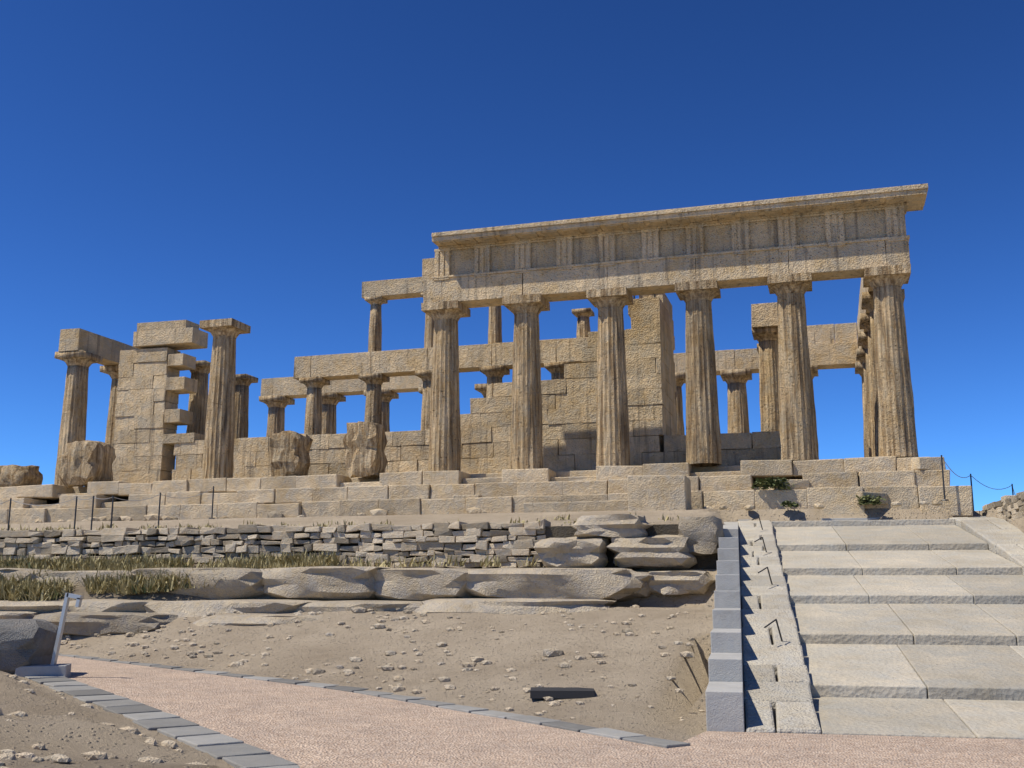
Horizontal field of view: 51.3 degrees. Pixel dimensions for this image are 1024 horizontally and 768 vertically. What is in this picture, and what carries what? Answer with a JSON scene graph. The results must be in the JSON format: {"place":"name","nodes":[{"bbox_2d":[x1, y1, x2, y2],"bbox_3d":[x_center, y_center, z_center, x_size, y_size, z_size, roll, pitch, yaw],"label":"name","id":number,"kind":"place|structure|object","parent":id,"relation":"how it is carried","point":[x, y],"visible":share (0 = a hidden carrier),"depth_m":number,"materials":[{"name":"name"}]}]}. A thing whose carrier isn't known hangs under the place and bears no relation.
{"place":"outdoors","nodes":[
{"label":"outdoors","id":0,"kind":"place"},
{"bbox_2d":[0,558,40,576],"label":"grass","id":1,"kind":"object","parent":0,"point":[17,564],"visible":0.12,"depth_m":26.85,"materials":[{"name":"green plant"}]},
{"bbox_2d":[0,507,1023,767],"bbox_3d":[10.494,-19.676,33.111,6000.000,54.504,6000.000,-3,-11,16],"label":"terrain","id":2,"kind":"structure","parent":0,"point":[638,659],"depth_m":17.25,"materials":[{"name":"beige soil"}]},
{"bbox_2d":[0,619,62,674],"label":"boulder","id":3,"kind":"object","parent":2,"relation":"on","point":[27,642],"depth_m":16.66,"materials":[{"name":"grey stone"}]},
{"bbox_2d":[15,663,70,676],"bbox_3d":[-7.397,4.560,16.822,0.762,0.262,0.407,2,-11,-12],"label":"post base","id":4,"kind":"object","parent":2,"relation":"on","point":[48,670],"visible":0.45,"depth_m":16.66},
{"bbox_2d":[51,593,82,664],"bbox_3d":[-7.032,3.895,16.842,0.471,1.175,0.060,-3,-11,16],"label":"metal post","id":5,"kind":"object","parent":4,"relation":"on","point":[68,596],"visible":1,"depth_m":16.86,"materials":[{"name":"grey metal"}]},
{"bbox_2d":[7,486,214,530],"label":"fence posts","id":6,"kind":"object","parent":2,"relation":"on","point":[111,511],"visible":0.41,"depth_m":28.13,"materials":[{"name":"grey metal"}]},
{"bbox_2d":[0,488,212,505],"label":"fence ropes","id":7,"kind":"object","parent":6,"relation":"on","point":[106,498],"visible":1,"depth_m":28.42,"materials":[{"name":"grey"}]},
{"bbox_2d":[2,564,354,600],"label":"weed soil bank","id":8,"kind":"structure","parent":2,"relation":"on","point":[159,596],"depth_m":24.28,"materials":[{"name":"brown soil"}]},
{"bbox_2d":[16,558,293,598],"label":"grass tufts","id":9,"kind":"object","parent":8,"relation":"on","point":[133,589],"visible":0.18,"depth_m":24.20,"materials":[{"name":"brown plant"}]},
{"bbox_2d":[0,519,550,568],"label":"dry stone wall","id":10,"kind":"structure","parent":2,"relation":"on","point":[511,545],"depth_m":25.35,"materials":[{"name":"grey stone"}]},
{"bbox_2d":[7,552,616,568],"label":"weeds","id":11,"kind":"object","parent":2,"relation":"on","point":[421,563],"visible":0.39,"depth_m":24.09,"materials":[{"name":"green plant"}]},
{"bbox_2d":[1,512,678,531],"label":"stones","id":12,"kind":"object","parent":2,"relation":"on","point":[319,525],"depth_m":27.29,"materials":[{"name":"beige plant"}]},
{"bbox_2d":[0,605,710,767],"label":"scattered pebbles","id":13,"kind":"object","parent":2,"relation":"on","point":[9,754],"visible":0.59,"depth_m":15.95,"materials":[{"name":"beige stone"}]},
{"bbox_2d":[25,653,689,767],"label":"path kerb stones","id":14,"kind":"object","parent":2,"relation":"on","point":[234,752],"visible":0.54,"depth_m":12.04,"materials":[{"name":"stone"}]},
{"bbox_2d":[0,514,724,700],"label":"bedrock ledge and boulders","id":15,"kind":"object","parent":2,"relation":"on","point":[574,574],"visible":0.82,"depth_m":22.51,"materials":[{"name":"grey stone"}]},
{"bbox_2d":[0,548,343,600],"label":"dry ledge weeds","id":16,"kind":"object","parent":15,"relation":"on","point":[12,589],"visible":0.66,"depth_m":24.80,"materials":[{"name":"green plant"}]},
{"bbox_2d":[0,456,972,523],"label":"temple platform","id":17,"kind":"structure","parent":2,"relation":"on","point":[831,486],"depth_m":30.59,"materials":[{"name":"beige stone"}]},
{"bbox_2d":[0,264,918,487],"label":"columns","id":18,"kind":"structure","parent":17,"relation":"on","point":[788,372],"depth_m":32.70,"materials":[{"name":"beige stone"}]},
{"bbox_2d":[58,183,927,482],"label":"temple ruins","id":19,"kind":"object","parent":17,"relation":"on","point":[646,255],"depth_m":34.10,"materials":[{"name":"beige stone"}]},
{"bbox_2d":[751,476,794,489],"bbox_3d":[6.902,2.616,28.240,1.142,0.401,0.694,-3,-11,16],"label":"shrub","id":20,"kind":"object","parent":17,"relation":"on","point":[770,483],"visible":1,"depth_m":28.16,"materials":[{"name":"green plant"}]},
{"bbox_2d":[780,500,798,507],"bbox_3d":[7.171,3.111,27.640,0.539,0.214,0.305,-3,-11,16],"label":"shrub","id":21,"kind":"object","parent":17,"relation":"on","point":[787,503],"visible":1,"depth_m":27.59,"materials":[{"name":"green plant"}]},
{"bbox_2d":[856,494,885,505],"bbox_3d":[9.101,2.946,27.083,0.734,0.282,0.481,-6,-12,27],"label":"shrub","id":22,"kind":"object","parent":17,"relation":"attached to","point":[863,500],"visible":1,"depth_m":27.03,"materials":[{"name":"green plant"}]},
{"bbox_2d":[530,687,594,698],"bbox_3d":[0.650,4.000,13.816,0.820,0.095,0.500,0,-11,2],"label":"black slab","id":23,"kind":"object","parent":2,"relation":"on","point":[563,693],"depth_m":13.58,"materials":[{"name":"grey stone"}]},
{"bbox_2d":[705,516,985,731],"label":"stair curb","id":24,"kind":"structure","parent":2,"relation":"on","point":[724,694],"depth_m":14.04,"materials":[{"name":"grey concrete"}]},
{"bbox_2d":[738,517,1023,733],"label":"stair side blocks","id":25,"kind":"structure","parent":2,"relation":"on","point":[777,685],"depth_m":15.49,"materials":[{"name":"grey stone"}]},
{"bbox_2d":[752,516,782,640],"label":"brackets","id":26,"kind":"object","parent":25,"relation":"on","point":[771,582],"visible":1,"depth_m":18.61,"materials":[{"name":"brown metal"}]},
{"bbox_2d":[771,519,1023,738],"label":"stairs","id":27,"kind":"structure","parent":2,"relation":"on","point":[913,627],"depth_m":15.84,"materials":[{"name":"grey stone"}]},
{"bbox_2d":[941,455,1013,510],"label":"rope posts","id":28,"kind":"object","parent":2,"relation":"on","point":[944,499],"visible":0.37,"depth_m":26.89,"materials":[{"name":"grey metal"}]},
{"bbox_2d":[943,459,1014,493],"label":"fence ropes","id":29,"kind":"object","parent":28,"relation":"on","point":[976,480],"visible":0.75,"depth_m":30.39,"materials":[{"name":"grey"}]},
{"bbox_2d":[0,0,1023,510],"label":"sky","id":30,"kind":"structure","parent":0,"point":[254,163],"materials":[{"name":"blue"}]},
{"bbox_2d":[57,656,1023,767],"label":"gravel path","id":31,"kind":"structure","parent":0,"point":[301,726],"depth_m":10.76,"materials":[{"name":"beige gravel"}]},
{"bbox_2d":[982,491,1023,522],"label":"ramp side rubble wall","id":32,"kind":"structure","parent":0,"point":[1006,507],"depth_m":24.73,"materials":[{"name":"beige stone"}]}
]}

